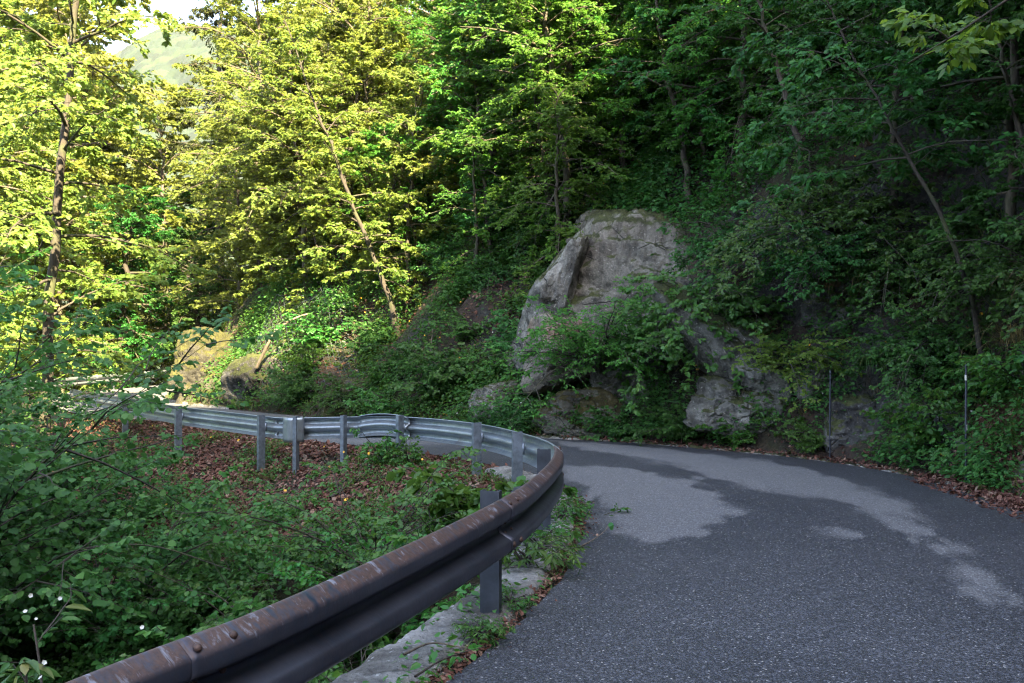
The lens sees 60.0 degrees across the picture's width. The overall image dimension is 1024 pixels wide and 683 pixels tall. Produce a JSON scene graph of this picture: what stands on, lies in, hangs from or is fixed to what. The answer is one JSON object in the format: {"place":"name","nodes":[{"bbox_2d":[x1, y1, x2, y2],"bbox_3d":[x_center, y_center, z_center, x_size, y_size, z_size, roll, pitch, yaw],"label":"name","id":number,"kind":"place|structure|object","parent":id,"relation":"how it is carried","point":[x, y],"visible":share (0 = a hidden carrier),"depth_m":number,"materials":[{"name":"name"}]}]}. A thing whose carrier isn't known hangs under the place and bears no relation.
{"place":"outdoors","nodes":[
{"label":"outdoors","id":0,"kind":"place"},
{"bbox_2d":[26,0,428,53],"label":"sky","id":1,"kind":"structure","parent":0,"point":[180,8],"materials":[{"name":"white"}]},
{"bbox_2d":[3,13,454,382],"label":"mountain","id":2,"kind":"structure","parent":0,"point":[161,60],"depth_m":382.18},
{"bbox_2d":[0,0,1023,682],"bbox_3d":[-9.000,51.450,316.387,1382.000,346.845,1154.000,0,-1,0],"label":"hillside ground","id":3,"kind":"structure","parent":0,"point":[766,438],"depth_m":14.14,"materials":[{"name":"soil"}]},
{"bbox_2d":[0,49,87,395],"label":"tree","id":4,"kind":"object","parent":3,"relation":"on","point":[42,190],"visible":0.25,"depth_m":29.52,"materials":[{"name":"green plant"}]},
{"bbox_2d":[0,0,122,399],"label":"tree","id":5,"kind":"object","parent":3,"relation":"on","point":[33,50],"visible":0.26,"depth_m":33.51,"materials":[{"name":"green plant"}]},
{"bbox_2d":[1,167,131,399],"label":"tree","id":6,"kind":"object","parent":3,"relation":"on","point":[79,244],"visible":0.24,"depth_m":34.08,"materials":[{"name":"green plant"}]},
{"bbox_2d":[0,241,136,534],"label":"hazel bush","id":7,"kind":"object","parent":3,"relation":"on","point":[47,387],"visible":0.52,"depth_m":12.67,"materials":[{"name":"green plant"}]},
{"bbox_2d":[0,581,143,682],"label":"weed","id":8,"kind":"object","parent":3,"relation":"on","point":[37,667],"visible":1,"depth_m":3.47,"materials":[{"name":"leaf"},{"name":"dark bark"}]},
{"bbox_2d":[0,353,177,476],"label":"hazel bush","id":9,"kind":"object","parent":3,"relation":"on","point":[97,366],"visible":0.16,"depth_m":16.56,"materials":[{"name":"green plant"}]},
{"bbox_2d":[31,123,158,398],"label":"tree","id":10,"kind":"object","parent":3,"relation":"on","point":[111,171],"visible":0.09,"depth_m":43.83,"materials":[{"name":"green plant"}]},
{"bbox_2d":[0,0,190,391],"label":"tree","id":11,"kind":"object","parent":3,"relation":"on","point":[42,7],"visible":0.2,"depth_m":42.05,"materials":[{"name":"green plant"}]},
{"bbox_2d":[0,368,199,582],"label":"hazel bush","id":12,"kind":"object","parent":3,"relation":"on","point":[96,486],"visible":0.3,"depth_m":12.11,"materials":[{"name":"green plant"}]},
{"bbox_2d":[0,0,216,449],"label":"tree","id":13,"kind":"object","parent":3,"relation":"on","point":[100,121],"visible":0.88,"depth_m":17.03,"materials":[{"name":"green plant"}]},
{"bbox_2d":[64,184,188,390],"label":"tree","id":14,"kind":"object","parent":3,"relation":"on","point":[147,231],"visible":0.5,"depth_m":36.32,"materials":[{"name":"green plant"}]},
{"bbox_2d":[0,526,254,682],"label":"shrub","id":15,"kind":"object","parent":3,"relation":"on","point":[69,632],"visible":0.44,"depth_m":8.66,"materials":[{"name":"green plant"}]},
{"bbox_2d":[0,294,281,668],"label":"hazel bush","id":16,"kind":"object","parent":3,"relation":"on","point":[146,402],"visible":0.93,"depth_m":8.79,"materials":[{"name":"green plant"}]},
{"bbox_2d":[0,464,292,650],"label":"shrub","id":17,"kind":"object","parent":3,"relation":"on","point":[150,561],"visible":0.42,"depth_m":9.17,"materials":[{"name":"green plant"}]},
{"bbox_2d":[68,83,237,386],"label":"tree","id":18,"kind":"object","parent":3,"relation":"on","point":[178,181],"visible":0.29,"depth_m":40.91,"materials":[{"name":"green plant"}]},
{"bbox_2d":[147,229,229,363],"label":"tree","id":19,"kind":"object","parent":3,"relation":"on","point":[184,306],"visible":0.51,"depth_m":34.56,"materials":[{"name":"green plant"}]},
{"bbox_2d":[134,0,256,329],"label":"tree","id":20,"kind":"object","parent":3,"relation":"on","point":[209,12],"visible":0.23,"depth_m":37.79,"materials":[{"name":"green plant"}]},
{"bbox_2d":[167,326,234,403],"bbox_3d":[-8.801,1.032,26.291,2.911,2.962,2.510,0,-1,0],"label":"boulder","id":21,"kind":"object","parent":3,"relation":"on","point":[190,374],"visible":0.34,"depth_m":25.66,"materials":[{"name":"stone"}]},
{"bbox_2d":[111,535,299,635],"bbox_3d":[-2.657,2.745,8.930,2.708,1.548,2.660,0,-1,27],"label":"shrub","id":22,"kind":"object","parent":3,"relation":"on","point":[267,594],"visible":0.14,"depth_m":8.74,"materials":[{"name":"green plant"}]},
{"bbox_2d":[0,445,411,682],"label":"ground cover","id":23,"kind":"object","parent":3,"relation":"on","point":[179,627],"visible":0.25,"depth_m":9.27,"materials":[{"name":"green plant"}]},
{"bbox_2d":[170,100,296,330],"bbox_3d":[-9.019,-3.533,29.994,4.774,8.694,3.950,0,-1,-23],"label":"tree","id":24,"kind":"object","parent":3,"relation":"on","point":[224,134],"visible":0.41,"depth_m":29.28,"materials":[{"name":"green plant"}]},
{"bbox_2d":[165,4,319,331],"bbox_3d":[-9.480,-6.191,33.586,6.716,13.132,6.138,0,-1,-23],"label":"tree","id":25,"kind":"object","parent":3,"relation":"on","point":[219,76],"visible":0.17,"depth_m":32.89,"materials":[{"name":"green plant"}]},
{"bbox_2d":[162,0,350,305],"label":"tree","id":26,"kind":"object","parent":3,"relation":"on","point":[258,33],"visible":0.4,"depth_m":26.82,"materials":[{"name":"green plant"}]},
{"bbox_2d":[221,337,292,404],"bbox_3d":[-6.108,1.186,24.063,3.220,2.975,1.872,1,-1,-43],"label":"rock","id":27,"kind":"object","parent":3,"relation":"on","point":[242,370],"visible":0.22,"depth_m":23.19,"materials":[{"name":"grey stone"}]},
{"bbox_2d":[91,586,429,682],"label":"shrub","id":28,"kind":"object","parent":3,"relation":"on","point":[238,608],"visible":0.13,"depth_m":7.51,"materials":[{"name":"green plant"}]},
{"bbox_2d":[6,417,524,649],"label":"leaf litter","id":29,"kind":"object","parent":3,"relation":"on","point":[353,448],"visible":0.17,"depth_m":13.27,"materials":[{"name":"brown plant"}]},
{"bbox_2d":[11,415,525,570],"bbox_3d":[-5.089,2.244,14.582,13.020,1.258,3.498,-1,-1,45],"label":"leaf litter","id":30,"kind":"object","parent":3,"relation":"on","point":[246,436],"visible":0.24,"depth_m":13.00,"materials":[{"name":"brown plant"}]},
{"bbox_2d":[219,90,325,298],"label":"tree","id":31,"kind":"object","parent":3,"relation":"on","point":[243,213],"visible":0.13,"depth_m":26.91,"materials":[{"name":"green plant"}]},
{"bbox_2d":[231,87,341,284],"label":"tree","id":32,"kind":"object","parent":3,"relation":"on","point":[290,221],"visible":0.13,"depth_m":26.38,"materials":[{"name":"green plant"}]},
{"bbox_2d":[213,22,364,319],"bbox_3d":[-6.009,-4.654,24.905,4.647,8.535,4.585,0,-1,28],"label":"tree","id":33,"kind":"object","parent":3,"relation":"on","point":[296,196],"visible":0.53,"depth_m":24.41,"materials":[{"name":"green plant"}]},
{"bbox_2d":[256,366,323,407],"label":"shrub","id":34,"kind":"object","parent":3,"relation":"on","point":[293,389],"visible":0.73,"depth_m":21.31,"materials":[{"name":"green plant"}]},
{"bbox_2d":[231,41,365,282],"bbox_3d":[-6.173,-4.811,26.395,4.196,7.642,3.472,0,-1,-19],"label":"tree","id":35,"kind":"object","parent":3,"relation":"on","point":[285,153],"visible":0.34,"depth_m":25.71,"materials":[{"name":"green plant"}]},
{"bbox_2d":[66,389,563,682],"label":"guardrail","id":36,"kind":"object","parent":3,"relation":"on","point":[307,635],"visible":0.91,"depth_m":3.78,"materials":[{"name":"metal"}]},
{"bbox_2d":[153,446,486,579],"bbox_3d":[-1.522,1.877,8.947,3.004,1.737,3.215,0,-1,22],"label":"shrub","id":37,"kind":"object","parent":3,"relation":"on","point":[378,524],"visible":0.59,"depth_m":8.49,"materials":[{"name":"green plant"}]},
{"bbox_2d":[270,17,392,258],"bbox_3d":[-4.840,-5.583,25.001,3.694,7.223,3.376,0,-1,1],"label":"tree","id":38,"kind":"object","parent":3,"relation":"on","point":[331,34],"visible":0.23,"depth_m":24.79,"materials":[{"name":"green plant"}]},
{"bbox_2d":[261,13,422,338],"bbox_3d":[-4.052,-3.832,21.493,3.890,8.086,2.674,0,-1,0],"label":"tree","id":39,"kind":"object","parent":3,"relation":"on","point":[285,35],"visible":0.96,"depth_m":21.19,"materials":[{"name":"green plant"}]},
{"bbox_2d":[271,0,431,288],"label":"tree","id":40,"kind":"object","parent":3,"relation":"on","point":[340,46],"visible":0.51,"depth_m":24.04,"materials":[{"name":"green plant"}]},
{"bbox_2d":[293,23,433,285],"bbox_3d":[-3.793,-4.852,23.916,3.871,7.569,3.538,0,-1,18],"label":"tree","id":41,"kind":"object","parent":3,"relation":"on","point":[370,41],"visible":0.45,"depth_m":23.76,"materials":[{"name":"green plant"}]},
{"bbox_2d":[342,100,429,295],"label":"tree","id":42,"kind":"object","parent":3,"relation":"on","point":[387,105],"visible":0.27,"depth_m":22.98,"materials":[{"name":"green plant"}]},
{"bbox_2d":[343,51,466,311],"bbox_3d":[-2.490,-3.710,22.145,3.035,6.681,3.668,0,-1,31],"label":"tree","id":43,"kind":"object","parent":3,"relation":"on","point":[413,82],"visible":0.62,"depth_m":21.60,"materials":[{"name":"green plant"}]},
{"bbox_2d":[357,116,452,277],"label":"sapling","id":44,"kind":"object","parent":3,"relation":"on","point":[388,128],"visible":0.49,"depth_m":21.97,"materials":[{"name":"green plant"}]},
{"bbox_2d":[190,157,667,437],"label":"leaf litter","id":45,"kind":"object","parent":3,"relation":"on","point":[475,313],"visible":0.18,"depth_m":20.53,"materials":[{"name":"plant"}]},
{"bbox_2d":[379,0,481,198],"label":"tree","id":46,"kind":"object","parent":3,"relation":"on","point":[421,13],"visible":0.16,"depth_m":22.77,"materials":[{"name":"green plant"}]},
{"bbox_2d":[253,462,630,643],"bbox_3d":[-0.586,2.206,8.302,3.447,1.862,3.220,0,-1,-21],"label":"shrub","id":47,"kind":"object","parent":3,"relation":"on","point":[309,582],"visible":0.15,"depth_m":7.95,"materials":[{"name":"green plant"}]},
{"bbox_2d":[384,340,507,402],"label":"shrub","id":48,"kind":"object","parent":3,"relation":"on","point":[410,386],"visible":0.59,"depth_m":17.66,"materials":[{"name":"green plant"}]},
{"bbox_2d":[386,464,514,531],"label":"weed","id":49,"kind":"object","parent":3,"relation":"on","point":[455,502],"visible":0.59,"depth_m":8.85,"materials":[{"name":"green plant"}]},
{"bbox_2d":[177,42,725,434],"bbox_3d":[-1.419,-2.927,22.555,8.026,9.319,15.234,1,-1,-45],"label":"ground cover","id":50,"kind":"object","parent":3,"relation":"on","point":[425,322],"visible":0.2,"depth_m":20.24,"materials":[{"name":"green plant"}]},
{"bbox_2d":[330,466,578,682],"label":"kerb wall","id":51,"kind":"structure","parent":3,"relation":"on","point":[377,665],"depth_m":4.53,"materials":[{"name":"concrete"}]},
{"bbox_2d":[341,494,593,682],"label":"verge plants","id":52,"kind":"object","parent":51,"relation":"on","point":[432,658],"visible":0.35,"depth_m":4.34,"materials":[{"name":"green plant"}]},
{"bbox_2d":[502,526,590,574],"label":"weed","id":53,"kind":"object","parent":51,"relation":"on","point":[532,553],"visible":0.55,"depth_m":5.92,"materials":[{"name":"green plant"}]},
{"bbox_2d":[412,105,512,293],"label":"sapling","id":54,"kind":"object","parent":3,"relation":"on","point":[465,178],"visible":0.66,"depth_m":19.59,"materials":[{"name":"green plant"}]},
{"bbox_2d":[400,0,529,213],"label":"tree","id":55,"kind":"object","parent":3,"relation":"on","point":[436,36],"visible":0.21,"depth_m":21.02,"materials":[{"name":"green plant"}]},
{"bbox_2d":[408,0,540,240],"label":"tree","id":56,"kind":"object","parent":3,"relation":"on","point":[449,184],"visible":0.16,"depth_m":21.04,"materials":[{"name":"green plant"}]},
{"bbox_2d":[412,0,551,262],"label":"tree","id":57,"kind":"object","parent":3,"relation":"on","point":[457,21],"visible":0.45,"depth_m":20.20,"materials":[{"name":"green plant"}]},
{"bbox_2d":[443,252,522,306],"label":"shrub","id":58,"kind":"object","parent":3,"relation":"on","point":[492,277],"visible":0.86,"depth_m":19.34,"materials":[{"name":"green plant"}]},
{"bbox_2d":[413,0,586,224],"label":"tree","id":59,"kind":"object","parent":3,"relation":"on","point":[439,92],"visible":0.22,"depth_m":20.54,"materials":[{"name":"green plant"}]},
{"bbox_2d":[483,77,596,303],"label":"sapling","id":60,"kind":"object","parent":3,"relation":"on","point":[562,110],"visible":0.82,"depth_m":17.74,"materials":[{"name":"green plant"}]},
{"bbox_2d":[457,0,630,258],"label":"tree","id":61,"kind":"object","parent":3,"relation":"on","point":[499,98],"visible":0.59,"depth_m":18.79,"materials":[{"name":"green plant"}]},
{"bbox_2d":[450,0,669,260],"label":"tree","id":62,"kind":"object","parent":3,"relation":"on","point":[612,170],"visible":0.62,"depth_m":18.27,"materials":[{"name":"green plant"}]},
{"bbox_2d":[474,0,651,196],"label":"tree","id":63,"kind":"object","parent":3,"relation":"on","point":[569,66],"visible":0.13,"depth_m":19.96,"materials":[{"name":"green plant"}]},
{"bbox_2d":[460,276,681,431],"bbox_3d":[1.343,0.229,14.685,4.443,2.534,3.102,0,-1,0],"label":"shrub","id":64,"kind":"object","parent":3,"relation":"on","point":[606,350],"visible":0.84,"depth_m":14.71,"materials":[{"name":"green plant"}]},
{"bbox_2d":[528,387,622,436],"bbox_3d":[1.113,1.287,15.712,1.767,1.010,1.069,0,-1,11],"label":"rock","id":65,"kind":"object","parent":3,"relation":"on","point":[600,395],"visible":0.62,"depth_m":15.32,"materials":[{"name":"grey stone"}]},
{"bbox_2d":[501,201,689,396],"bbox_3d":[1.968,-0.775,17.303,4.500,4.323,3.714,0,-1,0],"label":"boulder","id":66,"kind":"object","parent":3,"relation":"on","point":[594,259],"visible":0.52,"depth_m":16.44,"materials":[{"name":"stone"}]},
{"bbox_2d":[509,0,697,196],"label":"tree","id":67,"kind":"object","parent":3,"relation":"on","point":[621,120],"visible":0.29,"depth_m":18.78,"materials":[{"name":"green plant"}]},
{"bbox_2d":[589,352,665,412],"bbox_3d":[2.021,0.812,15.756,1.443,1.296,1.053,0,-1,-17],"label":"rock","id":68,"kind":"object","parent":3,"relation":"on","point":[609,380],"visible":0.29,"depth_m":15.39,"materials":[{"name":"stone"}]},
{"bbox_2d":[592,0,734,166],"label":"tree","id":69,"kind":"object","parent":3,"relation":"on","point":[620,95],"visible":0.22,"depth_m":18.73,"materials":[{"name":"green plant"}]},
{"bbox_2d":[304,50,1023,496],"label":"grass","id":70,"kind":"structure","parent":3,"relation":"on","point":[766,322],"depth_m":14.03,"materials":[{"name":"green plant"}]},
{"bbox_2d":[589,0,741,212],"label":"tree","id":71,"kind":"object","parent":3,"relation":"on","point":[640,13],"visible":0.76,"depth_m":17.17,"materials":[{"name":"green plant"}]},
{"bbox_2d":[620,402,715,445],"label":"shrub","id":72,"kind":"object","parent":3,"relation":"on","point":[678,428],"visible":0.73,"depth_m":14.17,"materials":[{"name":"green plant"}]},
{"bbox_2d":[572,266,795,416],"bbox_3d":[2.836,0.098,14.362,4.115,2.627,2.665,0,-1,22],"label":"shrub","id":73,"kind":"object","parent":3,"relation":"on","point":[748,300],"visible":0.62,"depth_m":13.93,"materials":[{"name":"green plant"}]},
{"bbox_2d":[599,0,770,172],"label":"tree","id":74,"kind":"object","parent":3,"relation":"on","point":[636,95],"visible":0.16,"depth_m":18.52,"materials":[{"name":"green plant"}]},
{"bbox_2d":[613,0,781,181],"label":"tree","id":75,"kind":"object","parent":3,"relation":"on","point":[670,66],"visible":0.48,"depth_m":17.69,"materials":[{"name":"green plant"}]},
{"bbox_2d":[656,207,780,295],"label":"shrub","id":76,"kind":"object","parent":3,"relation":"on","point":[704,246],"visible":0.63,"depth_m":14.48,"materials":[{"name":"green plant"}]},
{"bbox_2d":[653,280,792,404],"bbox_3d":[3.473,0.004,14.143,2.351,2.065,1.485,-1,-1,40],"label":"rock","id":77,"kind":"object","parent":3,"relation":"on","point":[700,330],"visible":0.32,"depth_m":13.74,"materials":[{"name":"stone"}]},
{"bbox_2d":[645,0,818,204],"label":"tree","id":78,"kind":"object","parent":3,"relation":"on","point":[711,131],"visible":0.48,"depth_m":16.81,"materials":[{"name":"green plant"}]},
{"bbox_2d":[683,375,783,439],"bbox_3d":[3.539,1.043,13.981,1.639,1.035,1.109,0,-1,29],"label":"rock","id":79,"kind":"object","parent":3,"relation":"on","point":[710,394],"visible":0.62,"depth_m":13.59,"materials":[{"name":"stone"}]},
{"bbox_2d":[445,307,1023,494],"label":"ground cover","id":80,"kind":"object","parent":3,"relation":"on","point":[963,468],"visible":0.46,"depth_m":10.98,"materials":[{"name":"green plant"}]},
{"bbox_2d":[672,0,869,233],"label":"sapling","id":81,"kind":"object","parent":3,"relation":"on","point":[734,19],"visible":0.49,"depth_m":14.19,"materials":[{"name":"green plant"}]},
{"bbox_2d":[659,0,882,115],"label":"tree","id":82,"kind":"object","parent":3,"relation":"on","point":[752,89],"visible":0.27,"depth_m":16.50,"materials":[{"name":"green plant"}]},
{"bbox_2d":[722,328,868,411],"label":"shrub","id":83,"kind":"object","parent":3,"relation":"on","point":[772,360],"visible":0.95,"depth_m":12.79,"materials":[{"name":"green plant"}]},
{"bbox_2d":[582,0,1023,226],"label":"ground cover","id":84,"kind":"object","parent":3,"relation":"on","point":[721,188],"visible":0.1,"depth_m":16.78,"materials":[{"name":"green plant"}]},
{"bbox_2d":[585,2,1023,477],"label":"ground cover","id":85,"kind":"object","parent":3,"relation":"on","point":[960,446],"visible":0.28,"depth_m":13.01,"materials":[{"name":"green plant"}]},
{"bbox_2d":[742,218,873,311],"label":"shrub","id":86,"kind":"object","parent":3,"relation":"on","point":[804,261],"visible":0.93,"depth_m":12.48,"materials":[{"name":"green plant"}]},
{"bbox_2d":[800,290,869,333],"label":"rock","id":87,"kind":"object","parent":3,"relation":"on","point":[805,305],"visible":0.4,"depth_m":13.36,"materials":[{"name":"grey stone"}]},
{"bbox_2d":[701,140,987,317],"bbox_3d":[4.695,-1.615,12.583,4.017,2.694,2.600,0,-1,22],"label":"shrub","id":88,"kind":"object","parent":3,"relation":"on","point":[877,204],"visible":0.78,"depth_m":12.94,"materials":[{"name":"green plant"}]},
{"bbox_2d":[822,393,875,452],"bbox_3d":[4.979,1.252,12.583,1.231,1.200,1.205,0,-1,-34],"label":"rock","id":89,"kind":"object","parent":3,"relation":"on","point":[845,425],"visible":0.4,"depth_m":12.24,"materials":[{"name":"grey stone"}]},
{"bbox_2d":[721,0,1023,379],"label":"tree","id":90,"kind":"object","parent":3,"relation":"on","point":[912,79],"visible":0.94,"depth_m":10.69,"materials":[{"name":"green plant"}]},
{"bbox_2d":[789,219,957,326],"bbox_3d":[5.138,-0.944,12.356,1.903,1.534,2.179,0,-1,-17],"label":"shrub","id":91,"kind":"object","parent":3,"relation":"on","point":[877,267],"visible":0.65,"depth_m":12.10,"materials":[{"name":"green plant"}]},
{"bbox_2d":[770,0,1004,244],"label":"sapling","id":92,"kind":"object","parent":3,"relation":"on","point":[866,170],"visible":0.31,"depth_m":12.84,"materials":[{"name":"green plant"}]},
{"bbox_2d":[830,302,987,411],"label":"shrub","id":93,"kind":"object","parent":3,"relation":"on","point":[906,350],"visible":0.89,"depth_m":11.15,"materials":[{"name":"green plant"}]},
{"bbox_2d":[859,386,975,455],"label":"shrub","id":94,"kind":"object","parent":3,"relation":"on","point":[921,434],"visible":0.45,"depth_m":10.61,"materials":[{"name":"green plant"}]},
{"bbox_2d":[845,0,1023,286],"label":"sapling","id":95,"kind":"object","parent":3,"relation":"on","point":[1010,207],"visible":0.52,"depth_m":10.94,"materials":[{"name":"green plant"}]},
{"bbox_2d":[860,210,1023,335],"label":"shrub","id":96,"kind":"object","parent":3,"relation":"on","point":[938,262],"visible":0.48,"depth_m":11.20,"materials":[{"name":"green plant"}]},
{"bbox_2d":[880,0,1023,78],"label":"tree","id":97,"kind":"object","parent":3,"relation":"on","point":[971,42],"visible":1,"depth_m":5.73,"materials":[{"name":"green plant"}]},
{"bbox_2d":[889,117,1023,454],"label":"shrub","id":98,"kind":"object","parent":3,"relation":"on","point":[1018,389],"depth_m":10.72,"materials":[{"name":"green plant"}]},
{"bbox_2d":[905,394,1023,518],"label":"leaf litter","id":99,"kind":"object","parent":3,"relation":"on","point":[1010,500],"visible":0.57,"depth_m":9.41,"materials":[{"name":"brown plant"}]},
{"bbox_2d":[907,0,1023,275],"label":"sapling","id":100,"kind":"object","parent":3,"relation":"on","point":[1013,91],"visible":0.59,"depth_m":10.15,"materials":[{"name":"green plant"}]},
{"bbox_2d":[912,218,1023,353],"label":"shrub","id":101,"kind":"object","parent":3,"relation":"on","point":[1001,272],"visible":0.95,"depth_m":10.12,"materials":[{"name":"green plant"}]},
{"bbox_2d":[935,337,1023,406],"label":"shrub","id":102,"kind":"object","parent":3,"relation":"on","point":[988,360],"visible":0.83,"depth_m":9.89,"materials":[{"name":"green plant"}]},
{"bbox_2d":[52,385,1023,682],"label":"road","id":103,"kind":"structure","parent":0,"point":[702,565],"depth_m":5.75,"materials":[{"name":"grey asphalt"}]},
{"bbox_2d":[415,482,598,682],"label":"leaf litter","id":104,"kind":"object","parent":103,"relation":"on","point":[445,677],"visible":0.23,"depth_m":4.81,"materials":[{"name":"plant"}]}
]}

